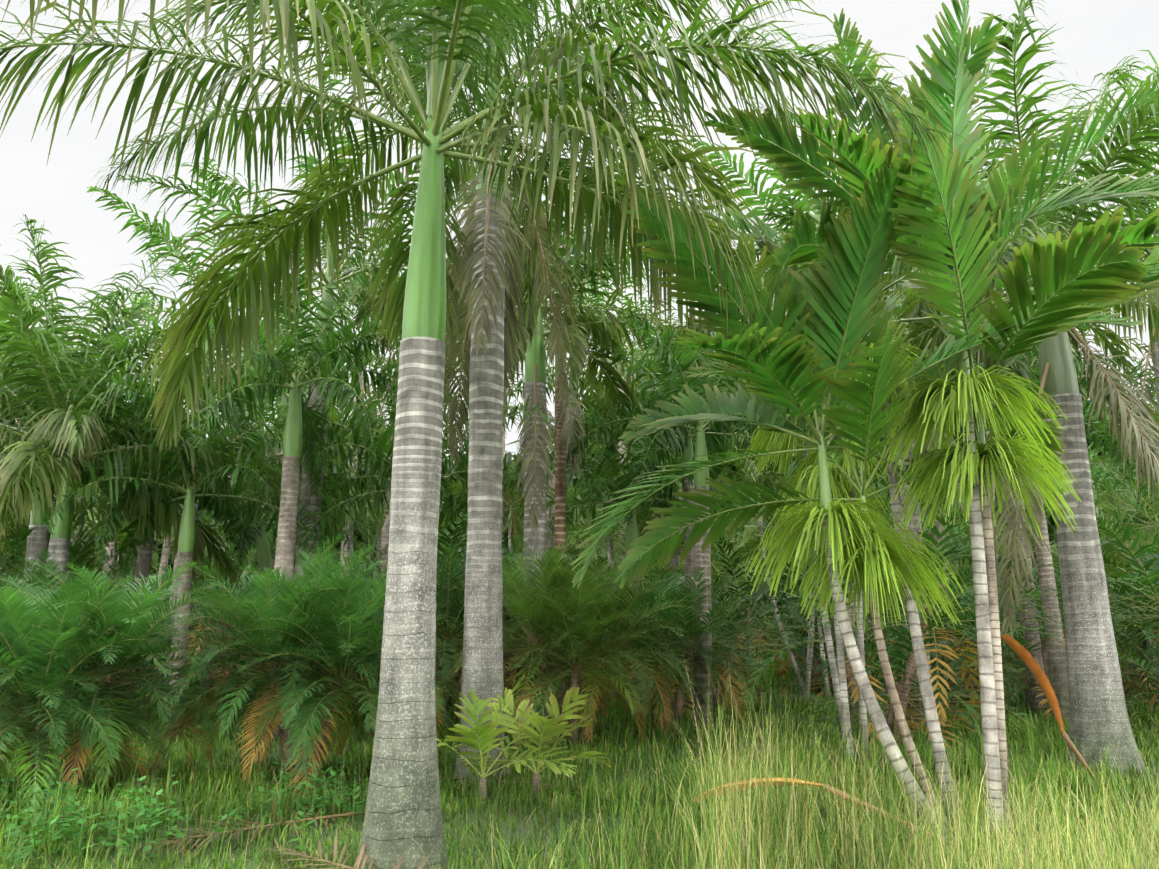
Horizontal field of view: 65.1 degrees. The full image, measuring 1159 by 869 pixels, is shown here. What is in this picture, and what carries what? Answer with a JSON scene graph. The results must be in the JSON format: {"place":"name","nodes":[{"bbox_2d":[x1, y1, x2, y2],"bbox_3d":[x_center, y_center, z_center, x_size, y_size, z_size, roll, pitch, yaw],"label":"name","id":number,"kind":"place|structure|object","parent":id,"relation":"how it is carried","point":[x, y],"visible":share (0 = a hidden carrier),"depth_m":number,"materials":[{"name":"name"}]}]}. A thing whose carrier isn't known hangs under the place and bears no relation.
{"place":"outdoors","nodes":[
{"label":"outdoors","id":0,"kind":"place"},
{"bbox_2d":[0,652,1158,868],"bbox_3d":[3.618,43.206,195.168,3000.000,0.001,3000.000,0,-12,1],"label":"ground","id":1,"kind":"structure","parent":0,"point":[458,814],"depth_m":7.74,"materials":[{"name":"green plant"}]},
{"bbox_2d":[0,484,133,588],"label":"palm tree","id":2,"kind":"object","parent":1,"relation":"on","point":[85,525],"visible":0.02,"depth_m":29.16,"materials":[{"name":"green plant"}]},
{"bbox_2d":[0,491,144,678],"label":"palm","id":3,"kind":"object","parent":1,"relation":"on","point":[27,531],"visible":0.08,"depth_m":15.85,"materials":[{"name":"green plant"}]},
{"bbox_2d":[1,550,163,746],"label":"date palm","id":4,"kind":"object","parent":1,"relation":"on","point":[39,575],"visible":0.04,"depth_m":13.22,"materials":[{"name":"green plant"}]},
{"bbox_2d":[0,524,197,705],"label":"palm","id":5,"kind":"object","parent":1,"relation":"on","point":[97,564],"depth_m":17.37,"materials":[{"name":"green plant"}]},
{"bbox_2d":[0,737,213,823],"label":"weeds","id":6,"kind":"object","parent":1,"relation":"on","point":[6,787],"visible":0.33,"depth_m":8.13,"materials":[{"name":"green plant"}]},
{"bbox_2d":[0,559,264,819],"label":"date palm","id":7,"kind":"object","parent":1,"relation":"on","point":[44,669],"visible":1,"depth_m":8.98,"materials":[{"name":"green plant"}]},
{"bbox_2d":[0,444,267,698],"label":"palm tree","id":8,"kind":"object","parent":1,"relation":"on","point":[81,532],"visible":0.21,"depth_m":17.33,"materials":[{"name":"green plant"}]},
{"bbox_2d":[0,214,282,588],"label":"royal palm","id":9,"kind":"object","parent":1,"relation":"on","point":[38,538],"visible":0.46,"depth_m":15.35,"materials":[{"name":"green plant"}]},
{"bbox_2d":[0,244,289,734],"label":"royal palm","id":10,"kind":"object","parent":1,"relation":"on","point":[13,470],"visible":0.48,"depth_m":14.70,"materials":[{"name":"green plant"}]},
{"bbox_2d":[7,373,283,722],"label":"foxtail palm","id":11,"kind":"object","parent":1,"relation":"on","point":[143,563],"visible":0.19,"depth_m":16.65,"materials":[{"name":"green plant"}]},
{"bbox_2d":[86,486,205,589],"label":"palm tree","id":12,"kind":"object","parent":1,"relation":"on","point":[126,533],"visible":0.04,"depth_m":32.87,"materials":[{"name":"green plant"}]},
{"bbox_2d":[0,768,316,868],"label":"weeds","id":13,"kind":"object","parent":1,"relation":"on","point":[146,812],"visible":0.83,"depth_m":7.04,"materials":[{"name":"green plant"}]},
{"bbox_2d":[92,462,239,675],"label":"foxtail palm","id":14,"kind":"object","parent":1,"relation":"on","point":[164,559],"depth_m":30.12,"materials":[{"name":"green plant"}]},
{"bbox_2d":[32,356,345,736],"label":"foxtail palm","id":15,"kind":"object","parent":1,"relation":"on","point":[186,539],"visible":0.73,"depth_m":14.96,"materials":[{"name":"green plant"}]},
{"bbox_2d":[42,158,355,701],"bbox_3d":[-9.100,-0.253,21.762,6.992,12.920,6.595,-9,-15,37],"label":"royal palm","id":16,"kind":"object","parent":1,"relation":"on","point":[155,237],"visible":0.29,"depth_m":22.05,"materials":[{"name":"green plant"}]},
{"bbox_2d":[127,543,274,698],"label":"palm","id":17,"kind":"object","parent":1,"relation":"on","point":[191,603],"visible":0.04,"depth_m":22.61,"materials":[{"name":"green plant"}]},
{"bbox_2d":[149,535,293,702],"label":"palm","id":18,"kind":"object","parent":1,"relation":"on","point":[244,582],"visible":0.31,"depth_m":21.14,"materials":[{"name":"green plant"}]},
{"bbox_2d":[154,470,338,693],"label":"foxtail palm","id":19,"kind":"object","parent":1,"relation":"on","point":[252,563],"visible":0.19,"depth_m":24.24,"materials":[{"name":"green plant"}]},
{"bbox_2d":[152,410,358,605],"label":"foxtail palm","id":20,"kind":"object","parent":1,"relation":"on","point":[264,554],"visible":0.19,"depth_m":18.29,"materials":[{"name":"green plant"}]},
{"bbox_2d":[123,204,401,745],"bbox_3d":[-4.768,0.725,14.028,5.078,7.793,4.624,0,-12,1],"label":"foxtail palm","id":21,"kind":"object","parent":1,"relation":"on","point":[295,435],"visible":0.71,"depth_m":14.18,"materials":[{"name":"green plant"}]},
{"bbox_2d":[150,340,376,569],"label":"royal palm","id":22,"kind":"object","parent":1,"relation":"on","point":[269,411],"visible":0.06,"depth_m":26.59,"materials":[{"name":"green plant"}]},
{"bbox_2d":[114,56,464,720],"bbox_3d":[-4.438,-0.732,16.453,6.966,11.647,7.116,0,-12,1],"label":"royal palm","id":23,"kind":"object","parent":1,"relation":"on","point":[305,483],"visible":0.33,"depth_m":16.56,"materials":[{"name":"green plant"}]},
{"bbox_2d":[128,532,463,796],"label":"date palm","id":24,"kind":"object","parent":1,"relation":"on","point":[318,624],"visible":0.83,"depth_m":9.81,"materials":[{"name":"green plant"}]},
{"bbox_2d":[216,293,395,681],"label":"royal palm","id":25,"kind":"object","parent":1,"relation":"on","point":[336,306],"visible":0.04,"depth_m":29.71,"materials":[{"name":"green plant"}]},
{"bbox_2d":[279,238,389,591],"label":"royal palm","id":26,"kind":"object","parent":1,"relation":"on","point":[354,400],"visible":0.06,"depth_m":33.69,"materials":[{"name":"green plant"}]},
{"bbox_2d":[247,756,444,830],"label":"weeds","id":27,"kind":"object","parent":1,"relation":"on","point":[336,801],"visible":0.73,"depth_m":8.14,"materials":[{"name":"green plant"}]},
{"bbox_2d":[243,359,467,712],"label":"palm tree","id":28,"kind":"object","parent":1,"relation":"on","point":[381,517],"visible":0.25,"depth_m":19.24,"materials":[{"name":"green plant"}]},
{"bbox_2d":[292,224,463,679],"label":"royal palm","id":29,"kind":"object","parent":1,"relation":"on","point":[385,536],"visible":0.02,"depth_m":24.80,"materials":[{"name":"green plant"}]},
{"bbox_2d":[304,277,462,469],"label":"royal palm","id":30,"kind":"object","parent":1,"relation":"on","point":[378,359],"depth_m":28.32,"materials":[{"name":"green plant"}]},
{"bbox_2d":[279,370,554,566],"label":"foxtail palm","id":31,"kind":"object","parent":1,"relation":"on","point":[382,466],"visible":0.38,"depth_m":15.45,"materials":[{"name":"green plant"}]},
{"bbox_2d":[290,521,555,736],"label":"palm","id":32,"kind":"object","parent":1,"relation":"on","point":[447,698],"visible":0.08,"depth_m":15.57,"materials":[{"name":"green plant"}]},
{"bbox_2d":[315,530,533,736],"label":"date palm","id":33,"kind":"object","parent":1,"relation":"on","point":[456,604],"visible":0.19,"depth_m":13.45,"materials":[{"name":"green plant"}]},
{"bbox_2d":[146,0,814,789],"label":"royal palm","id":34,"kind":"object","parent":1,"relation":"on","point":[502,258],"visible":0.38,"depth_m":10.92,"materials":[{"name":"green plant"}]},
{"bbox_2d":[0,0,966,868],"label":"royal palm","id":35,"kind":"object","parent":1,"relation":"on","point":[402,810],"visible":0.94,"depth_m":7.16,"materials":[{"name":"green plant"}]},
{"bbox_2d":[365,305,625,686],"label":"royal palm","id":36,"kind":"object","parent":1,"relation":"on","point":[549,384],"visible":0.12,"depth_m":22.94,"materials":[{"name":"green plant"}]},
{"bbox_2d":[387,523,614,708],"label":"palm","id":37,"kind":"object","parent":1,"relation":"on","point":[506,557],"visible":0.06,"depth_m":19.56,"materials":[{"name":"green plant"}]},
{"bbox_2d":[437,672,576,804],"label":"young palm","id":38,"kind":"object","parent":1,"relation":"on","point":[490,731],"visible":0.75,"depth_m":8.79,"materials":[{"name":"green plant"}]},
{"bbox_2d":[438,440,589,684],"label":"palm tree","id":39,"kind":"object","parent":1,"relation":"on","point":[511,525],"visible":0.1,"depth_m":24.68,"materials":[{"name":"green plant"}]},
{"bbox_2d":[437,502,592,717],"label":"palm","id":40,"kind":"object","parent":1,"relation":"on","point":[505,559],"visible":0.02,"depth_m":18.57,"materials":[{"name":"green plant"}]},
{"bbox_2d":[454,687,612,800],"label":"young palm","id":41,"kind":"object","parent":1,"relation":"on","point":[549,729],"visible":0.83,"depth_m":9.16,"materials":[{"name":"green plant"}]},
{"bbox_2d":[352,142,719,729],"bbox_3d":[-0.681,-0.516,16.047,6.742,11.058,6.736,0,-12,1],"label":"royal palm","id":42,"kind":"object","parent":1,"relation":"on","point":[535,468],"visible":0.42,"depth_m":16.02,"materials":[{"name":"green plant"}]},
{"bbox_2d":[435,529,701,753],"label":"date palm","id":43,"kind":"object","parent":1,"relation":"on","point":[598,622],"visible":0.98,"depth_m":12.65,"materials":[{"name":"green plant"}]},
{"bbox_2d":[446,178,702,714],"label":"royal palm","id":44,"kind":"object","parent":1,"relation":"on","point":[564,433],"visible":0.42,"depth_m":17.62,"materials":[{"name":"green plant"}]},
{"bbox_2d":[508,542,649,694],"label":"palm","id":45,"kind":"object","parent":1,"relation":"on","point":[578,568],"visible":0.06,"depth_m":21.91,"materials":[{"name":"green plant"}]},
{"bbox_2d":[0,313,1158,663],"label":"treeline","id":46,"kind":"object","parent":1,"relation":"on","point":[1052,531],"depth_m":42.06,"materials":[{"name":"green plant"}]},
{"bbox_2d":[503,235,679,559],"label":"royal palm","id":47,"kind":"object","parent":1,"relation":"on","point":[550,541],"visible":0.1,"depth_m":24.65,"materials":[{"name":"green plant"}]},
{"bbox_2d":[547,479,644,592],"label":"foxtail palm","id":48,"kind":"object","parent":1,"relation":"on","point":[621,527],"visible":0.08,"depth_m":31.87,"materials":[{"name":"green plant"}]},
{"bbox_2d":[566,477,664,585],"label":"palm tree","id":49,"kind":"object","parent":1,"relation":"on","point":[598,550],"visible":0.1,"depth_m":29.96,"materials":[{"name":"green plant"}]},
{"bbox_2d":[550,264,684,577],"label":"royal palm","id":50,"kind":"object","parent":1,"relation":"on","point":[636,383],"visible":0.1,"depth_m":37.68,"materials":[{"name":"green plant"}]},
{"bbox_2d":[512,403,726,702],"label":"palm tree","id":51,"kind":"object","parent":1,"relation":"on","point":[641,524],"visible":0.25,"depth_m":20.86,"materials":[{"name":"green plant"}]},
{"bbox_2d":[515,384,757,716],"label":"foxtail palm","id":52,"kind":"object","parent":1,"relation":"on","point":[595,488],"visible":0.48,"depth_m":18.21,"materials":[{"name":"green plant"}]},
{"bbox_2d":[132,732,1151,868],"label":"frond litter","id":53,"kind":"object","parent":1,"relation":"on","point":[357,861],"visible":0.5,"depth_m":7.12,"materials":[{"name":"plant"}]},
{"bbox_2d":[555,543,779,736],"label":"date palm","id":54,"kind":"object","parent":1,"relation":"on","point":[679,615],"visible":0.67,"depth_m":14.79,"materials":[{"name":"green plant"}]},
{"bbox_2d":[568,326,783,686],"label":"foxtail palm","id":55,"kind":"object","parent":1,"relation":"on","point":[690,559],"visible":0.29,"depth_m":18.66,"materials":[{"name":"green plant"}]},
{"bbox_2d":[595,426,762,529],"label":"foxtail palm","id":56,"kind":"object","parent":1,"relation":"on","point":[711,488],"depth_m":24.22,"materials":[{"name":"green plant"}]},
{"bbox_2d":[590,336,794,659],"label":"royal palm","id":57,"kind":"object","parent":1,"relation":"on","point":[675,559],"visible":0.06,"depth_m":26.17,"materials":[{"name":"green plant"}]},
{"bbox_2d":[563,305,843,733],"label":"foxtail palm","id":58,"kind":"object","parent":1,"relation":"on","point":[678,364],"visible":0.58,"depth_m":15.57,"materials":[{"name":"green plant"}]},
{"bbox_2d":[645,514,769,675],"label":"palm tree","id":59,"kind":"object","parent":1,"relation":"on","point":[718,566],"visible":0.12,"depth_m":29.12,"materials":[{"name":"green plant"}]},
{"bbox_2d":[585,537,837,713],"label":"palm","id":60,"kind":"object","parent":1,"relation":"on","point":[716,686],"visible":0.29,"depth_m":19.25,"materials":[{"name":"green plant"}]},
{"bbox_2d":[661,596,777,713],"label":"palm","id":61,"kind":"object","parent":1,"relation":"on","point":[727,614],"visible":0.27,"depth_m":17.61,"materials":[{"name":"green plant"}]},
{"bbox_2d":[673,507,801,674],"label":"palm tree","id":62,"kind":"object","parent":1,"relation":"on","point":[745,564],"visible":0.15,"depth_m":31.64,"materials":[{"name":"green plant"}]},
{"bbox_2d":[713,572,815,684],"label":"palm","id":63,"kind":"object","parent":1,"relation":"on","point":[762,621],"visible":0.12,"depth_m":27.18,"materials":[{"name":"green plant"}]},
{"bbox_2d":[631,106,924,718],"bbox_3d":[5.046,-0.581,18.532,6.706,12.220,6.484,12,-17,-43],"label":"royal palm","id":64,"kind":"object","parent":1,"relation":"on","point":[794,203],"visible":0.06,"depth_m":19.28,"materials":[{"name":"green plant"}]},
{"bbox_2d":[750,601,822,676],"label":"palm","id":65,"kind":"object","parent":1,"relation":"on","point":[776,655],"visible":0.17,"depth_m":30.74,"materials":[{"name":"green plant"}]},
{"bbox_2d":[762,607,826,683],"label":"palm","id":66,"kind":"object","parent":1,"relation":"on","point":[797,652],"visible":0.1,"depth_m":27.11,"materials":[{"name":"green plant"}]},
{"bbox_2d":[712,423,891,700],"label":"palm tree","id":67,"kind":"object","parent":1,"relation":"on","point":[805,683],"visible":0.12,"depth_m":21.96,"materials":[{"name":"green plant"}]},
{"bbox_2d":[746,492,894,678],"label":"palm tree","id":68,"kind":"object","parent":1,"relation":"on","point":[788,565],"visible":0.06,"depth_m":28.12,"materials":[{"name":"green plant"}]},
{"bbox_2d":[692,778,953,845],"bbox_3d":[1.909,3.022,7.319,2.037,0.419,0.243,-5,-13,24],"label":"dead palm frond","id":69,"kind":"object","parent":1,"relation":"on","point":[795,784],"visible":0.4,"depth_m":7.42,"materials":[{"name":"brown plant"}]},
{"bbox_2d":[679,263,974,763],"bbox_3d":[3.309,0.583,12.497,4.361,7.452,3.797,-4,-13,17],"label":"palm tree","id":70,"kind":"object","parent":1,"relation":"on","point":[808,487],"visible":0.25,"depth_m":11.89,"materials":[{"name":"green plant"}]},
{"bbox_2d":[756,596,897,698],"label":"palm","id":71,"kind":"object","parent":1,"relation":"on","point":[819,685],"visible":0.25,"depth_m":23.14,"materials":[{"name":"green plant"}]},
{"bbox_2d":[764,413,923,678],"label":"foxtail palm","id":72,"kind":"object","parent":1,"relation":"on","point":[884,484],"visible":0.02,"depth_m":23.56,"materials":[{"name":"green plant"}]},
{"bbox_2d":[570,0,1158,841],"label":"palm tree","id":73,"kind":"object","parent":1,"relation":"on","point":[836,368],"visible":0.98,"depth_m":7.99,"materials":[{"name":"green plant"}]},
{"bbox_2d":[712,495,1065,756],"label":"palm","id":74,"kind":"object","parent":1,"relation":"on","point":[905,683],"visible":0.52,"depth_m":12.85,"materials":[{"name":"green plant"}]},
{"bbox_2d":[794,612,1011,734],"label":"palm","id":75,"kind":"object","parent":1,"relation":"on","point":[898,670],"visible":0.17,"depth_m":15.47,"materials":[{"name":"orange plant"}]},
{"bbox_2d":[736,114,1076,731],"bbox_3d":[5.997,-0.411,16.558,6.567,11.067,6.429,0,-12,1],"label":"royal palm","id":76,"kind":"object","parent":1,"relation":"on","point":[920,310],"visible":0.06,"depth_m":15.39,"materials":[{"name":"green plant"}]},
{"bbox_2d":[834,197,1016,692],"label":"royal palm","id":77,"kind":"object","parent":1,"relation":"on","point":[931,533],"visible":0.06,"depth_m":23.44,"materials":[{"name":"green plant"}]},
{"bbox_2d":[867,555,1024,697],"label":"palm","id":78,"kind":"object","parent":1,"relation":"on","point":[951,585],"visible":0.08,"depth_m":22.21,"materials":[{"name":"green plant"}]},
{"bbox_2d":[901,486,1007,665],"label":"foxtail palm","id":79,"kind":"object","parent":1,"relation":"on","point":[958,530],"visible":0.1,"depth_m":29.90,"materials":[{"name":"green plant"}]},
{"bbox_2d":[864,554,1049,709],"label":"palm","id":80,"kind":"object","parent":1,"relation":"on","point":[971,615],"visible":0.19,"depth_m":20.47,"materials":[{"name":"green plant"}]},
{"bbox_2d":[774,0,1158,772],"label":"royal palm","id":81,"kind":"object","parent":1,"relation":"on","point":[1098,714],"visible":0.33,"depth_m":11.44,"materials":[{"name":"green plant"}]},
{"bbox_2d":[924,502,1058,660],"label":"palm tree","id":82,"kind":"object","parent":1,"relation":"on","point":[1000,535],"visible":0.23,"depth_m":31.77,"materials":[{"name":"green plant"}]},
{"bbox_2d":[891,296,1111,536],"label":"royal palm","id":83,"kind":"object","parent":1,"relation":"on","point":[1085,394],"visible":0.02,"depth_m":26.10,"materials":[{"name":"green plant"}]},
{"bbox_2d":[882,154,1135,710],"bbox_3d":[9.407,-0.260,20.552,6.683,12.429,6.062,6,-14,-28],"label":"royal palm","id":84,"kind":"object","parent":1,"relation":"on","point":[1096,329],"visible":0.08,"depth_m":20.14,"materials":[{"name":"green plant"}]},
{"bbox_2d":[889,304,1135,716],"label":"foxtail palm","id":85,"kind":"object","parent":1,"relation":"on","point":[1036,655],"visible":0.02,"depth_m":17.77,"materials":[{"name":"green plant"}]},
{"bbox_2d":[915,310,1158,727],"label":"foxtail palm","id":86,"kind":"object","parent":1,"relation":"on","point":[1057,662],"visible":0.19,"depth_m":16.12,"materials":[{"name":"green plant"}]},
{"bbox_2d":[930,538,1157,719],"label":"palm","id":87,"kind":"object","parent":1,"relation":"on","point":[1021,641],"visible":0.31,"depth_m":17.57,"materials":[{"name":"green plant"}]},
{"bbox_2d":[1000,634,1102,788],"bbox_3d":[4.912,2.905,9.451,1.047,1.627,0.196,3,-12,-13],"label":"dead palm frond","id":88,"kind":"object","parent":1,"relation":"on","point":[1023,654],"visible":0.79,"depth_m":9.43,"materials":[{"name":"brown plant"}]},
{"bbox_2d":[1014,298,1152,394],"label":"royal palm","id":89,"kind":"object","parent":1,"relation":"on","point":[1138,346],"visible":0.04,"depth_m":31.75,"materials":[{"name":"green plant"}]},
{"bbox_2d":[1015,486,1158,677],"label":"palm","id":90,"kind":"object","parent":1,"relation":"on","point":[1140,551],"visible":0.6,"depth_m":13.59,"materials":[{"name":"green plant"}]},
{"bbox_2d":[1018,538,1158,710],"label":"palm","id":91,"kind":"object","parent":1,"relation":"on","point":[1126,682],"visible":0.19,"depth_m":20.33,"materials":[{"name":"green plant"}]},
{"bbox_2d":[1019,102,1158,487],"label":"royal palm","id":92,"kind":"object","parent":1,"relation":"on","point":[1155,366],"visible":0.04,"depth_m":18.91,"materials":[{"name":"green plant"}]},
{"bbox_2d":[1028,434,1155,549],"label":"foxtail palm","id":93,"kind":"object","parent":1,"relation":"on","point":[1097,483],"visible":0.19,"depth_m":29.21,"materials":[{"name":"green plant"}]},
{"bbox_2d":[1048,484,1158,691],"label":"palm tree","id":94,"kind":"object","parent":1,"relation":"on","point":[1106,547],"visible":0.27,"depth_m":21.98,"materials":[{"name":"green plant"}]},
{"bbox_2d":[1057,395,1158,677],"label":"palm tree","id":95,"kind":"object","parent":1,"relation":"on","point":[1100,504],"visible":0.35,"depth_m":22.01,"materials":[{"name":"green plant"}]},
{"bbox_2d":[1059,537,1158,710],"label":"palm","id":96,"kind":"object","parent":1,"relation":"on","point":[1150,585],"visible":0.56,"depth_m":18.01,"materials":[{"name":"green plant"}]},
{"bbox_2d":[1086,356,1158,464],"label":"royal palm","id":97,"kind":"object","parent":1,"relation":"on","point":[1152,374],"visible":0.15,"depth_m":40.18,"materials":[{"name":"green plant"}]},
{"bbox_2d":[1088,451,1158,682],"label":"foxtail palm","id":98,"kind":"object","parent":1,"relation":"on","point":[1136,496],"visible":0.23,"depth_m":25.74,"materials":[{"name":"green plant"}]},
{"bbox_2d":[1106,577,1158,703],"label":"palm","id":99,"kind":"object","parent":1,"relation":"on","point":[1126,653],"visible":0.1,"depth_m":20.59,"materials":[{"name":"green plant"}]},
{"bbox_2d":[1112,624,1158,710],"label":"palm","id":100,"kind":"object","parent":1,"relation":"on","point":[1132,659],"visible":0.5,"depth_m":15.84,"materials":[{"name":"green plant"}]},
{"bbox_2d":[0,0,1158,469],"label":"sky","id":101,"kind":"structure","parent":0,"point":[1097,35],"materials":[{"name":"white"}]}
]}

